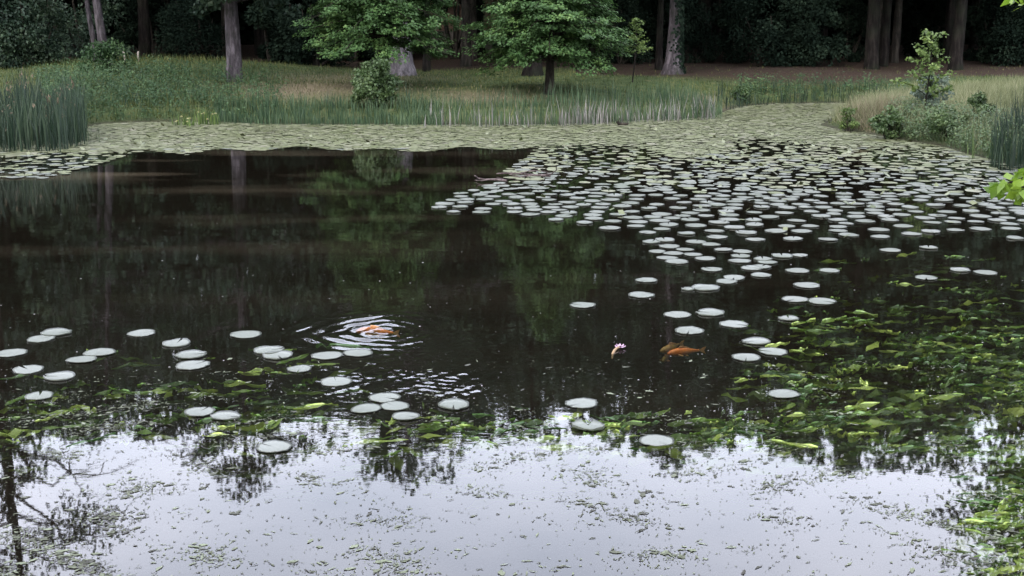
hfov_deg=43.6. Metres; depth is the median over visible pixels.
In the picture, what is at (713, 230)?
lily pad
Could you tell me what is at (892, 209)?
lily pad
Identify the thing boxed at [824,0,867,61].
evergreen shrub
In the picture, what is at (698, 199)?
lily pad
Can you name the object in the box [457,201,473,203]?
lily pad
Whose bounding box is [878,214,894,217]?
lily pad
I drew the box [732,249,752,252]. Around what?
lily pad
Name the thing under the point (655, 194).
lily pad
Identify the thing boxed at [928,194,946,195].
lily pad
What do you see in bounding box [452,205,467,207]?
lily pad
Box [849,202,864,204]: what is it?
lily pad
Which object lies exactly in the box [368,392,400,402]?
lily pad
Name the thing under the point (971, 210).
lily pad
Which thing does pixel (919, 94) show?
silver bush
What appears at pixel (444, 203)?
lily pad
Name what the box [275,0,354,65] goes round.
evergreen shrub
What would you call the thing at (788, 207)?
lily pad
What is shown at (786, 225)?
lily pad
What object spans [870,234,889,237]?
lily pad
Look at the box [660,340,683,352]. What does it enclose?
koi
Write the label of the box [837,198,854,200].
lily pad
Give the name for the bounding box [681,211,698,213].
lily pad
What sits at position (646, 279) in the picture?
lily pad
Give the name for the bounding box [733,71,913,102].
inlet herbs
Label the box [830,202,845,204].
lily pad
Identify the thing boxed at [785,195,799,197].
lily pad
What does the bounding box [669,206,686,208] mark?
lily pad
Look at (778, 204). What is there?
lily pad
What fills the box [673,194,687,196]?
lily pad
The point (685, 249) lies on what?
lily pad
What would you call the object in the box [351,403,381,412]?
lily pad
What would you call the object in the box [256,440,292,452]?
lily pad
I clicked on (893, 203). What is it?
lily pad
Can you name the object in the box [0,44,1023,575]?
ground
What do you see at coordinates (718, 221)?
lily pad
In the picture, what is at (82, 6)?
forest tree
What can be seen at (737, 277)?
lily pad
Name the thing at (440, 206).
lily pad
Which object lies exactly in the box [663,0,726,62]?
evergreen shrub
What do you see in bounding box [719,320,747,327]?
lily pad
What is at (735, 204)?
lily pad
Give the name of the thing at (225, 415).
lily pad
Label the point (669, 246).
lily pad
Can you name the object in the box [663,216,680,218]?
lily pad
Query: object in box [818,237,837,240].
lily pad
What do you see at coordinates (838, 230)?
lily pad
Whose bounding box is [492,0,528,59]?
evergreen shrub
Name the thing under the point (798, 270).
lily pad
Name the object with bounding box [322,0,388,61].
evergreen shrub
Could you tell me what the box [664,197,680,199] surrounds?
lily pad
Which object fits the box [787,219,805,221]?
lily pad
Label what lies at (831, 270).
lily pad
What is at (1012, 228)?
lily pad
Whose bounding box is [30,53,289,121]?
nettle patch
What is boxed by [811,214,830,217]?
lily pad
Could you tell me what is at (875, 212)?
lily pad
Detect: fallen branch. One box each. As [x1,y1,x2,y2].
[474,175,506,181]
[496,165,556,176]
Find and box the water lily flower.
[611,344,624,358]
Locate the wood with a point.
(246, 34)
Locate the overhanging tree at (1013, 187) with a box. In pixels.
[983,0,1023,204]
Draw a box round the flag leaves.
[962,118,993,158]
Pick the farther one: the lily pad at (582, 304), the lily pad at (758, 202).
the lily pad at (758, 202)
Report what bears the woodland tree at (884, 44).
on the ground at (298, 260)
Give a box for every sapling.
[624,17,652,81]
[890,28,956,107]
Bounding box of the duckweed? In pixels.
[4,103,984,159]
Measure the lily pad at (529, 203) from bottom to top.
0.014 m
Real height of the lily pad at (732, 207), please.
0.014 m
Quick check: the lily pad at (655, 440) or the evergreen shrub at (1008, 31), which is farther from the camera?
the evergreen shrub at (1008, 31)
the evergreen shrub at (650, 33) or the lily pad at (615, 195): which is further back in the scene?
the evergreen shrub at (650, 33)
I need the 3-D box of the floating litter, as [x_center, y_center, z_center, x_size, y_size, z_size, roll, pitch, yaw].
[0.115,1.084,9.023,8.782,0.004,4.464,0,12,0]
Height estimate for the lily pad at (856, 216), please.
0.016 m
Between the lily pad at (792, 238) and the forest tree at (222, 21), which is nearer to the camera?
the lily pad at (792, 238)
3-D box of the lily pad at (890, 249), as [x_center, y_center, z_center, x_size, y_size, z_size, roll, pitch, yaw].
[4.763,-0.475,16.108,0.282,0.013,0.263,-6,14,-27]
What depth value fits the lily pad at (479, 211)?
19.13 m
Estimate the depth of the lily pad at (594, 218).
18.50 m
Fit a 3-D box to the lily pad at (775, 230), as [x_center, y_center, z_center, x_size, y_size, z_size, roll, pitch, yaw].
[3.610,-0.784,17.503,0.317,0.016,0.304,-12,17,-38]
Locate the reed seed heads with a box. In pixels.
[2,68,73,130]
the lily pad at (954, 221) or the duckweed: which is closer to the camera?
the lily pad at (954, 221)
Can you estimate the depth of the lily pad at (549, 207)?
19.52 m
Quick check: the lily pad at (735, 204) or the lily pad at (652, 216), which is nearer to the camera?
the lily pad at (652, 216)
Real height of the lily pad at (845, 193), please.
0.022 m
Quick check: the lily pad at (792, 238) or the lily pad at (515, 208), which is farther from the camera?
the lily pad at (515, 208)
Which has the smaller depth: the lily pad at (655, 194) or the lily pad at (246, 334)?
the lily pad at (246, 334)
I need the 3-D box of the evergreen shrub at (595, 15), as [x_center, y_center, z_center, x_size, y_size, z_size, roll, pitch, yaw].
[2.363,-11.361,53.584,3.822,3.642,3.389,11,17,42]
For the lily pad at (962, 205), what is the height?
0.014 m
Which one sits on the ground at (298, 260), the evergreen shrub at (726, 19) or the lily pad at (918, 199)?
the evergreen shrub at (726, 19)
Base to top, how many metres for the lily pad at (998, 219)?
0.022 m
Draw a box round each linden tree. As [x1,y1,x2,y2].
[291,0,473,64]
[457,0,635,94]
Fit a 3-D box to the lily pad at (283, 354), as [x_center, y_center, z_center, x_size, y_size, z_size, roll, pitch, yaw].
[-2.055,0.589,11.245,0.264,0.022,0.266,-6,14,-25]
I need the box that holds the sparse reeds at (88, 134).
[77,123,100,142]
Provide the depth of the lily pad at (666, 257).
15.62 m
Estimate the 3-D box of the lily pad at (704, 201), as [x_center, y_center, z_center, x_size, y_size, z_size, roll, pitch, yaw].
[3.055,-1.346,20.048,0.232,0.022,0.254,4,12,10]
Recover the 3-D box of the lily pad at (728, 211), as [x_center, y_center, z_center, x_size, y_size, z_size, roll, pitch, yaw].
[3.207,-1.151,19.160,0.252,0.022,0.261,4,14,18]
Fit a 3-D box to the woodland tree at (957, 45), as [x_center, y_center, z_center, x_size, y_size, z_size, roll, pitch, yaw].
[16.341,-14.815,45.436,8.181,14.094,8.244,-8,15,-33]
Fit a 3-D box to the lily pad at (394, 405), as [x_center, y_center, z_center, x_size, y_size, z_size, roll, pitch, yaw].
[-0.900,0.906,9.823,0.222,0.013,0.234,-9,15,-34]
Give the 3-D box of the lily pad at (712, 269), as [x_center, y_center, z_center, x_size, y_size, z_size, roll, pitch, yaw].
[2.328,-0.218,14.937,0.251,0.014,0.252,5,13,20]
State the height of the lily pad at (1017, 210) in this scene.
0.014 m
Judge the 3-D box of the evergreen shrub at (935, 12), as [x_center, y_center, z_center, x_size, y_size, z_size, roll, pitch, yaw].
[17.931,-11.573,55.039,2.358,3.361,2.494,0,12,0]
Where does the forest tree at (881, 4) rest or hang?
on the ground at (298, 260)
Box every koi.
[355,325,399,336]
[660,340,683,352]
[660,354,672,362]
[667,346,705,356]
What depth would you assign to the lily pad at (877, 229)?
17.59 m
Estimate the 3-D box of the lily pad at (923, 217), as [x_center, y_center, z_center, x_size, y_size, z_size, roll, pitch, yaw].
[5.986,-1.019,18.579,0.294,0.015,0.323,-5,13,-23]
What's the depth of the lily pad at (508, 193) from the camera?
20.92 m
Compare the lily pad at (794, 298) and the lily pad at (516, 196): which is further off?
the lily pad at (516, 196)
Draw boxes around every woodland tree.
[84,0,96,63]
[92,0,106,42]
[188,0,304,81]
[422,1,430,71]
[460,0,471,66]
[521,0,543,75]
[654,0,663,69]
[660,0,685,74]
[863,0,879,69]
[879,0,891,66]
[889,0,902,62]
[947,0,967,69]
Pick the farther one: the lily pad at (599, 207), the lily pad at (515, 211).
the lily pad at (599, 207)
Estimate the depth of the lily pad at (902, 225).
17.90 m
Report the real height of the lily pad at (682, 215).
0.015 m
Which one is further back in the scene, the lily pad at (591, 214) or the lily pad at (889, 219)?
the lily pad at (591, 214)
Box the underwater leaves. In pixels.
[0,252,1023,575]
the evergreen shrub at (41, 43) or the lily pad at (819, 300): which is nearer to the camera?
the lily pad at (819, 300)
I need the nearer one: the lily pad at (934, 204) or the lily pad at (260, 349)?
the lily pad at (260, 349)
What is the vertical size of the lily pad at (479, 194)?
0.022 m
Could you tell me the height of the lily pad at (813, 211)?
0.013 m
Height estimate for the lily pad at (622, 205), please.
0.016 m
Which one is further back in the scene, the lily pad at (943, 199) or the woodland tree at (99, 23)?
the woodland tree at (99, 23)
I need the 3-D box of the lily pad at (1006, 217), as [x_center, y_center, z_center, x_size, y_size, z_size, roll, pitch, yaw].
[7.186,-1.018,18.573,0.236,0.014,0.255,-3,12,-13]
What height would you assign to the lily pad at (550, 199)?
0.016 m
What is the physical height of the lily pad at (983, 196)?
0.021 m
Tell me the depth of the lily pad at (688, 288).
13.91 m
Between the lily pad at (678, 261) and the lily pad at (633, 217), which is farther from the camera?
the lily pad at (633, 217)
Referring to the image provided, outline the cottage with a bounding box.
[430,0,515,52]
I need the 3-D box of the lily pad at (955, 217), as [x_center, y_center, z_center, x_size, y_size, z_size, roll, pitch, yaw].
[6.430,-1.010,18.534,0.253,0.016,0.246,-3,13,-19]
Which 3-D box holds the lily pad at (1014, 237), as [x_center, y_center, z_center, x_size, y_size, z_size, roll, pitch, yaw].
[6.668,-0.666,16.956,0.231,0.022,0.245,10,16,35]
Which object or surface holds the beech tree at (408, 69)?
on the ground at (298, 260)
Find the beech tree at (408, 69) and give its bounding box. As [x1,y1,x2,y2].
[388,0,416,75]
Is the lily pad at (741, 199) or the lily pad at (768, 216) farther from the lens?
the lily pad at (741, 199)
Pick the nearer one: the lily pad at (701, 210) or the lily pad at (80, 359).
the lily pad at (80, 359)
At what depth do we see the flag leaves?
26.49 m
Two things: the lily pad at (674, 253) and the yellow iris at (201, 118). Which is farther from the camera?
the yellow iris at (201, 118)
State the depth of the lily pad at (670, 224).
18.00 m
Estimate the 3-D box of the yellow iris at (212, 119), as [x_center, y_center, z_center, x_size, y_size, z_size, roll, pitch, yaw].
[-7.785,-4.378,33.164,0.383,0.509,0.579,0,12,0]
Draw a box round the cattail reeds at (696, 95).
[396,72,722,126]
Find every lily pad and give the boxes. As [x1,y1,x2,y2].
[0,348,27,356]
[12,365,43,373]
[24,391,53,399]
[27,335,55,342]
[40,328,71,335]
[43,371,75,380]
[65,355,96,362]
[83,348,115,355]
[127,329,154,336]
[162,338,190,346]
[174,349,206,358]
[175,360,209,369]
[184,407,215,415]
[210,410,241,419]
[230,330,261,337]
[254,346,283,353]
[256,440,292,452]
[262,350,292,359]
[287,365,311,372]
[311,351,342,359]
[320,376,352,386]
[342,349,372,356]
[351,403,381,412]
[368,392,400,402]
[380,401,409,409]
[392,411,419,419]
[431,205,446,208]
[435,202,454,204]
[438,398,468,409]
[445,198,461,200]
[446,210,460,212]
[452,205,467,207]
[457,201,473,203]
[472,193,487,195]
[472,210,490,212]
[474,207,491,209]
[476,198,493,199]
[485,195,500,196]
[485,203,500,204]
[494,200,511,202]
[501,193,516,194]
[502,202,519,204]
[506,210,522,212]
[507,207,522,209]
[509,195,524,198]
[517,192,534,194]
[520,202,537,204]
[520,212,539,215]
[525,205,539,207]
[526,208,542,210]
[540,210,556,212]
[541,198,556,200]
[542,206,559,208]
[548,217,563,220]
[551,209,567,210]
[555,214,571,216]
[558,201,576,203]
[560,193,575,195]
[560,210,576,213]
[562,205,578,207]
[565,397,597,407]
[569,196,585,199]
[570,302,595,307]
[571,418,604,430]
[575,203,590,205]
[576,220,592,223]
[583,213,601,215]
[584,199,600,201]
[585,216,603,219]
[589,210,604,212]
[591,206,608,208]
[595,202,610,204]
[599,226,620,229]
[601,198,619,200]
[604,219,621,222]
[605,193,622,196]
[609,213,626,215]
[612,204,631,206]
[621,201,638,203]
[623,216,642,218]
[624,210,639,212]
[627,224,644,226]
[628,220,647,222]
[628,291,654,297]
[629,194,645,196]
[635,277,656,281]
[639,230,655,233]
[639,434,674,445]
[641,206,656,208]
[642,239,659,242]
[643,215,661,218]
[648,193,662,195]
[649,203,664,205]
[649,219,669,221]
[649,249,665,252]
[651,212,671,215]
[653,227,669,229]
[655,237,674,241]
[656,256,677,258]
[659,222,678,226]
[659,244,679,247]
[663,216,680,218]
[663,251,682,254]
[663,311,691,317]
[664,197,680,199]
[665,259,688,263]
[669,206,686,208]
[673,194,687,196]
[674,214,690,216]
[675,326,704,333]
[676,248,693,250]
[677,231,694,234]
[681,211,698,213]
[681,217,699,220]
[681,286,694,290]
[683,252,702,255]
[685,223,706,226]
[685,239,705,243]
[690,198,706,199]
[691,284,719,290]
[692,208,709,211]
[693,204,710,206]
[694,195,711,197]
[695,256,715,259]
[695,308,724,315]
[698,214,713,216]
[700,200,713,202]
[701,267,721,270]
[702,242,720,245]
[704,229,724,231]
[706,235,727,238]
[708,202,726,205]
[708,220,729,223]
[710,198,728,200]
[714,247,732,250]
[715,194,730,196]
[716,279,736,283]
[718,209,734,212]
[719,213,738,216]
[719,217,739,220]
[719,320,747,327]
[722,206,742,209]
[723,275,744,279]
[724,225,744,228]
[726,200,742,201]
[727,203,743,205]
[728,258,750,262]
[731,192,746,194]
[731,254,749,257]
[732,198,746,200]
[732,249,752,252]
[732,353,760,360]
[735,230,756,234]
[737,196,753,197]
[740,265,762,269]
[742,337,770,344]
[745,217,761,220]
[745,222,763,225]
[745,238,764,240]
[751,264,771,268]
[751,272,771,276]
[753,205,769,207]
[753,256,772,260]
[754,201,769,203]
[757,260,777,263]
[759,215,778,217]
[759,347,787,355]
[763,197,778,199]
[764,228,786,232]
[767,389,799,397]
[769,199,786,201]
[769,203,787,205]
[771,253,792,257]
[775,211,793,213]
[778,206,796,208]
[778,224,795,227]
[778,315,798,320]
[781,198,797,200]
[781,296,808,301]
[783,236,802,239]
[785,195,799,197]
[785,268,809,272]
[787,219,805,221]
[791,229,811,232]
[792,193,809,195]
[792,203,809,204]
[792,253,807,256]
[793,282,819,287]
[798,205,813,207]
[801,224,818,226]
[804,210,819,212]
[808,297,836,304]
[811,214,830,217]
[813,194,828,196]
[813,201,827,203]
[814,205,832,208]
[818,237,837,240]
[819,268,839,272]
[826,212,840,214]
[827,209,842,211]
[828,218,847,220]
[829,225,846,227]
[829,229,847,231]
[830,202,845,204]
[835,195,850,197]
[836,192,852,194]
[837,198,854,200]
[838,222,853,224]
[838,232,858,236]
[847,212,864,213]
[847,215,865,217]
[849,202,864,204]
[855,219,875,222]
[857,198,871,200]
[863,193,879,195]
[864,208,884,211]
[866,202,882,204]
[866,205,884,207]
[866,212,883,213]
[868,227,889,230]
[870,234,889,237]
[875,200,891,202]
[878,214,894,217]
[879,248,900,251]
[880,192,895,194]
[880,195,896,196]
[881,217,898,220]
[886,208,901,210]
[887,202,903,204]
[892,213,910,215]
[893,224,913,227]
[896,193,910,195]
[901,205,918,208]
[901,232,921,234]
[907,210,923,212]
[913,198,927,200]
[914,195,930,197]
[914,216,935,218]
[915,275,937,279]
[919,245,937,248]
[921,229,939,232]
[922,221,941,223]
[926,203,944,205]
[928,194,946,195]
[928,214,946,216]
[934,198,952,200]
[937,210,956,212]
[944,220,961,222]
[947,217,964,218]
[947,228,964,230]
[948,193,963,194]
[950,267,970,271]
[953,204,971,206]
[959,197,976,198]
[962,209,979,212]
[967,220,984,222]
[969,214,991,217]
[969,227,991,230]
[972,195,989,197]
[973,270,997,274]
[978,202,995,205]
[986,206,1006,208]
[987,218,1006,221]
[991,211,1009,214]
[998,202,1013,204]
[999,216,1015,218]
[1000,222,1018,224]
[1001,227,1021,229]
[1006,235,1023,239]
[1007,206,1023,208]
[1009,209,1023,211]
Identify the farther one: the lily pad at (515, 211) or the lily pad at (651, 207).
the lily pad at (651, 207)
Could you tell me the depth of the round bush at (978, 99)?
28.65 m
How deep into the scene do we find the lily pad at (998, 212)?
19.03 m
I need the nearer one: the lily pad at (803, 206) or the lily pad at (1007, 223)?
the lily pad at (1007, 223)
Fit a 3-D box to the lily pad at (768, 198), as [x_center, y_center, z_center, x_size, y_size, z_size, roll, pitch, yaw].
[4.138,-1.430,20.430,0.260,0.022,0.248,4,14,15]
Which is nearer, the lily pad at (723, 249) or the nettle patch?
the lily pad at (723, 249)
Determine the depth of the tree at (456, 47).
52.77 m
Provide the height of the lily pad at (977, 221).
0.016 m
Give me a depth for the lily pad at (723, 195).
20.75 m
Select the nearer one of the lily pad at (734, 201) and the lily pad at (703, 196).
the lily pad at (734, 201)
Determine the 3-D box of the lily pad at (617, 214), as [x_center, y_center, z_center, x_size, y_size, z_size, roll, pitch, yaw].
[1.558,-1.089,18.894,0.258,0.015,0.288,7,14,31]
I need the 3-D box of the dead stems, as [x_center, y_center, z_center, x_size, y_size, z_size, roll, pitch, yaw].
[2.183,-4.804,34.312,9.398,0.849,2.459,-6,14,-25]
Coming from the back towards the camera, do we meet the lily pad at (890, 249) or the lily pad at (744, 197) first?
the lily pad at (744, 197)
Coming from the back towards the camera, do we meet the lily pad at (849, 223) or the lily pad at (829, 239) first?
the lily pad at (849, 223)
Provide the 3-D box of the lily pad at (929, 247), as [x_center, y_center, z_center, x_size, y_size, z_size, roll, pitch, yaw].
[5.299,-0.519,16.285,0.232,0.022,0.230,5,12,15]
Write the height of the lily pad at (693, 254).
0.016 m
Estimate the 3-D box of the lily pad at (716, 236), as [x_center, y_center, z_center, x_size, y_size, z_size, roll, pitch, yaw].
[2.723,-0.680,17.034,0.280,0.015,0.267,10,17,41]
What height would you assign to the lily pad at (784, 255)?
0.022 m
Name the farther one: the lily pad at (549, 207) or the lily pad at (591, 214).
the lily pad at (549, 207)
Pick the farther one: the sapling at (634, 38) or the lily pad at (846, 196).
the sapling at (634, 38)
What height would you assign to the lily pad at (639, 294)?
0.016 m
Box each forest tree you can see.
[81,0,91,45]
[137,0,150,58]
[161,0,173,51]
[220,2,225,58]
[254,0,264,54]
[470,0,478,59]
[477,0,485,53]
[596,14,607,54]
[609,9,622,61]
[879,0,882,41]
[938,24,944,39]
[940,0,955,60]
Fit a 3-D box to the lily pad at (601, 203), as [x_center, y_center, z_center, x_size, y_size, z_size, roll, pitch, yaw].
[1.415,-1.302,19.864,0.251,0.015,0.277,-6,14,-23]
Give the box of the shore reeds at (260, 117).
[213,87,440,125]
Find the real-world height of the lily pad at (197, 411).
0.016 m
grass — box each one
[0,52,1023,147]
[170,66,912,137]
[825,72,1023,157]
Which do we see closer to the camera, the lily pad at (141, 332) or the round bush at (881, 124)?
the lily pad at (141, 332)
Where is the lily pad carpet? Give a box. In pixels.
[0,103,1023,205]
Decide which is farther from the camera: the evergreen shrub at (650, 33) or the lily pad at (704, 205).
the evergreen shrub at (650, 33)
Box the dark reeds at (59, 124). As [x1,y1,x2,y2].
[0,60,90,151]
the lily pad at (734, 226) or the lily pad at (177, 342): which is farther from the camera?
the lily pad at (734, 226)
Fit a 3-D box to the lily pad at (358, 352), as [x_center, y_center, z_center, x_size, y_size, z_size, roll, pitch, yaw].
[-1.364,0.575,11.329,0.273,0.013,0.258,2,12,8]
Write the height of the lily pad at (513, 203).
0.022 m
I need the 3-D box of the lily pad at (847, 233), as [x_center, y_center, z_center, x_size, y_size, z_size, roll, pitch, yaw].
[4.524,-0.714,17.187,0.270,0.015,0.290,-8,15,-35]
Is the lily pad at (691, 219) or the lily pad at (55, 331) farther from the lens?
the lily pad at (691, 219)
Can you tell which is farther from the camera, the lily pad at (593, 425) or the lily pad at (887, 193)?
the lily pad at (887, 193)
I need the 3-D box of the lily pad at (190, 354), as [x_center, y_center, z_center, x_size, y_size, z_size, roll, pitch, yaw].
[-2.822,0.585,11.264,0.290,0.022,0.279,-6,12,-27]
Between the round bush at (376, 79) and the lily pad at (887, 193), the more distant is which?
the round bush at (376, 79)
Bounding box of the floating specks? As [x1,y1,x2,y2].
[1,252,1023,421]
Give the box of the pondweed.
[0,104,1016,237]
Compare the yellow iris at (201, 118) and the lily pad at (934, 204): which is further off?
the yellow iris at (201, 118)
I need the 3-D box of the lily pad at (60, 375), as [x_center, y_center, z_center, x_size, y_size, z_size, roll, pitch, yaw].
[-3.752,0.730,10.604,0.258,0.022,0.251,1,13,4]
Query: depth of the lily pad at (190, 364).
10.95 m
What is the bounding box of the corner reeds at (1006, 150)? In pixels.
[988,87,1023,180]
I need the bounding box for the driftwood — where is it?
[616,118,628,124]
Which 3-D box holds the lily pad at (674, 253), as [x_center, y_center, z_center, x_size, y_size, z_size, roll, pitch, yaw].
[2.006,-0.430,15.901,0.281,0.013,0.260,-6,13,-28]
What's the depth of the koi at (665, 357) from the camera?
11.72 m
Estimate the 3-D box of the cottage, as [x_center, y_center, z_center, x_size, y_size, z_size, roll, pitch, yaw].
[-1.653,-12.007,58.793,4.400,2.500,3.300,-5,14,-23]
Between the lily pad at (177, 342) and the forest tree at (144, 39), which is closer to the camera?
the lily pad at (177, 342)
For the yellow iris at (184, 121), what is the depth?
33.05 m
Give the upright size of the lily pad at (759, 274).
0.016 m
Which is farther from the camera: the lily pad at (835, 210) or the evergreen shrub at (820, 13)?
the evergreen shrub at (820, 13)
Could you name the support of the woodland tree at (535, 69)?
on the ground at (298, 260)
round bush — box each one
[75,37,134,73]
[350,55,403,107]
[730,85,752,99]
[837,105,860,131]
[866,104,904,138]
[920,105,969,136]
[966,89,996,118]
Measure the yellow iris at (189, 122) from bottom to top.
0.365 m
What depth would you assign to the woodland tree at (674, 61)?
44.49 m
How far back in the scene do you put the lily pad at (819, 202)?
20.00 m
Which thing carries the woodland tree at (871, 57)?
on the ground at (298, 260)
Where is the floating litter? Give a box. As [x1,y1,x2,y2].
[0,357,1023,575]
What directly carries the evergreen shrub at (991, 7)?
on the ground at (298, 260)
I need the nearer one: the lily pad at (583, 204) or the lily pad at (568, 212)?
the lily pad at (568, 212)
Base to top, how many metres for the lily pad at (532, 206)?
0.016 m
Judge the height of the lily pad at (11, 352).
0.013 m
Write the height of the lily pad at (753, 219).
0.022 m
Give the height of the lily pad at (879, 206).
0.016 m
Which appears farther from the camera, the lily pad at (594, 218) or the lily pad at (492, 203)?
the lily pad at (492, 203)
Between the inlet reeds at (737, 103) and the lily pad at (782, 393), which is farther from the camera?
the inlet reeds at (737, 103)
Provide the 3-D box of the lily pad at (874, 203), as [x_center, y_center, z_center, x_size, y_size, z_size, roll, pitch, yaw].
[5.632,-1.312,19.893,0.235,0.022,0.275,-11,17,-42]
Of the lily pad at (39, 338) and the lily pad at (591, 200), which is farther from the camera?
the lily pad at (591, 200)
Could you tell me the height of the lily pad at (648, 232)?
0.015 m
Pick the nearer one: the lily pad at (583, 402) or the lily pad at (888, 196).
the lily pad at (583, 402)
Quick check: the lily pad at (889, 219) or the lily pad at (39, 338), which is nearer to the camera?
the lily pad at (39, 338)
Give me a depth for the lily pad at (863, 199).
20.32 m
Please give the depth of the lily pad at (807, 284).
14.10 m
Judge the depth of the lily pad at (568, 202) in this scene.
20.05 m
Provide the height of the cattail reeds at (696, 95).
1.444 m
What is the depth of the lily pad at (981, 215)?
18.75 m
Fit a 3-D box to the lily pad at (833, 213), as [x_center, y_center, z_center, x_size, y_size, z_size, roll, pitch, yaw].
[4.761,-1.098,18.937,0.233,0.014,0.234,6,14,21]
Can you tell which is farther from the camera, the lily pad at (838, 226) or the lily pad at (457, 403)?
the lily pad at (838, 226)
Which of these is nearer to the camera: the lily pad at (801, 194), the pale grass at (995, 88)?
the lily pad at (801, 194)
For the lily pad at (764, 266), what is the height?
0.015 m
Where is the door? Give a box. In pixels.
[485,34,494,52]
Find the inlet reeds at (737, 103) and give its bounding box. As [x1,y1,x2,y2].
[717,74,899,108]
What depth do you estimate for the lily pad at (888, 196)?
20.64 m
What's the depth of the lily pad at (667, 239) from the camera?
16.83 m
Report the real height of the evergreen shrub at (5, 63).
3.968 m
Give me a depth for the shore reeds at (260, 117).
33.76 m
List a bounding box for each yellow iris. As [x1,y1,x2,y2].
[171,113,190,125]
[176,117,194,125]
[193,107,207,124]
[205,110,220,124]
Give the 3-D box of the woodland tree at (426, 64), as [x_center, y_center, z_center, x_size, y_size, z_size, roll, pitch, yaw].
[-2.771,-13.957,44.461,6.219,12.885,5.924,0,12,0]
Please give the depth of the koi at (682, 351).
11.58 m
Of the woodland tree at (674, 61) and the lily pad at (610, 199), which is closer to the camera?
the lily pad at (610, 199)
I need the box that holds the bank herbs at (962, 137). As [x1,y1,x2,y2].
[888,96,1023,162]
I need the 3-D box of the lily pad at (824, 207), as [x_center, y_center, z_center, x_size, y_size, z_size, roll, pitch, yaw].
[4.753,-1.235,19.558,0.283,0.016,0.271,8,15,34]
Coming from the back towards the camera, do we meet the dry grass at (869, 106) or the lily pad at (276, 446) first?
the dry grass at (869, 106)
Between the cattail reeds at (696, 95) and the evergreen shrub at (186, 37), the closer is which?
the cattail reeds at (696, 95)
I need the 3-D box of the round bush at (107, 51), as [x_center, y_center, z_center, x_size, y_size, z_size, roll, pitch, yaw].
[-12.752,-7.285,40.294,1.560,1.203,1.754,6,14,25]
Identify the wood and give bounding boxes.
[0,0,1018,44]
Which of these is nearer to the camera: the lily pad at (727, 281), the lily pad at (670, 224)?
the lily pad at (727, 281)
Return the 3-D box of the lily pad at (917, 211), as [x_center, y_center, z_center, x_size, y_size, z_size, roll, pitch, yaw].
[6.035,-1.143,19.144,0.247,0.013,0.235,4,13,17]
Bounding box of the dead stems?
[424,92,714,126]
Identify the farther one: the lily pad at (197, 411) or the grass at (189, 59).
the grass at (189, 59)
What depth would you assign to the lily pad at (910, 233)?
17.28 m
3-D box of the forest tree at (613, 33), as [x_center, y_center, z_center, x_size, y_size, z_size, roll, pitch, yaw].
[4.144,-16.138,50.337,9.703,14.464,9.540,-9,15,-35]
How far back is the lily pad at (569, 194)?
20.86 m
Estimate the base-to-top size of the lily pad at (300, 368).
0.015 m
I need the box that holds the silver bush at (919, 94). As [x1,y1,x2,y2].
[906,74,954,112]
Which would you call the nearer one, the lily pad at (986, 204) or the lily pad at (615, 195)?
the lily pad at (986, 204)
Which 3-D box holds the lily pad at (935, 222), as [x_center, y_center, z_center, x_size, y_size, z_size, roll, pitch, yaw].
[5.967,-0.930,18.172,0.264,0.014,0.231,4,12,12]
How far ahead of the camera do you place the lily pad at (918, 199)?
20.31 m
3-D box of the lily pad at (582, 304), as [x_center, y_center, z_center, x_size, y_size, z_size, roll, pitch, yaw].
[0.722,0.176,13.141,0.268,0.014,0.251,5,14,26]
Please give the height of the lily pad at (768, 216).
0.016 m
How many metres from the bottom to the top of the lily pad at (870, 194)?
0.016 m
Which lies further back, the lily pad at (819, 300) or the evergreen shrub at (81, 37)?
the evergreen shrub at (81, 37)
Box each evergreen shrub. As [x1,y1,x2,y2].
[0,0,27,68]
[0,0,72,65]
[43,0,139,60]
[110,0,179,58]
[151,0,225,59]
[244,0,302,62]
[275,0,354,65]
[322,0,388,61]
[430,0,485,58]
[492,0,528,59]
[545,0,605,57]
[601,0,654,64]
[630,0,669,57]
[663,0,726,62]
[695,0,766,62]
[727,0,836,66]
[762,0,851,65]
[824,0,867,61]
[901,0,946,56]
[963,0,1022,61]
[975,2,1023,66]
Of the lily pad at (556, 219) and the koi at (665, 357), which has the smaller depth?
the koi at (665, 357)
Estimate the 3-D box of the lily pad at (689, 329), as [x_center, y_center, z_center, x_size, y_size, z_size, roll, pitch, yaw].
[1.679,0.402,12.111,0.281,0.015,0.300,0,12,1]
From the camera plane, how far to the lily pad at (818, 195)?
20.74 m
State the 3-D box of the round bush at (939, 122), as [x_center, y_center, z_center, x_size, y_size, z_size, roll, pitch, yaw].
[9.723,-3.666,28.415,1.310,0.744,1.285,0,12,0]
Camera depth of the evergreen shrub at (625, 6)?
49.89 m
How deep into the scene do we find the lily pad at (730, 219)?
18.42 m
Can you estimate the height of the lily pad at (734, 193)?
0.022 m
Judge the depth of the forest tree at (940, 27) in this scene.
57.02 m

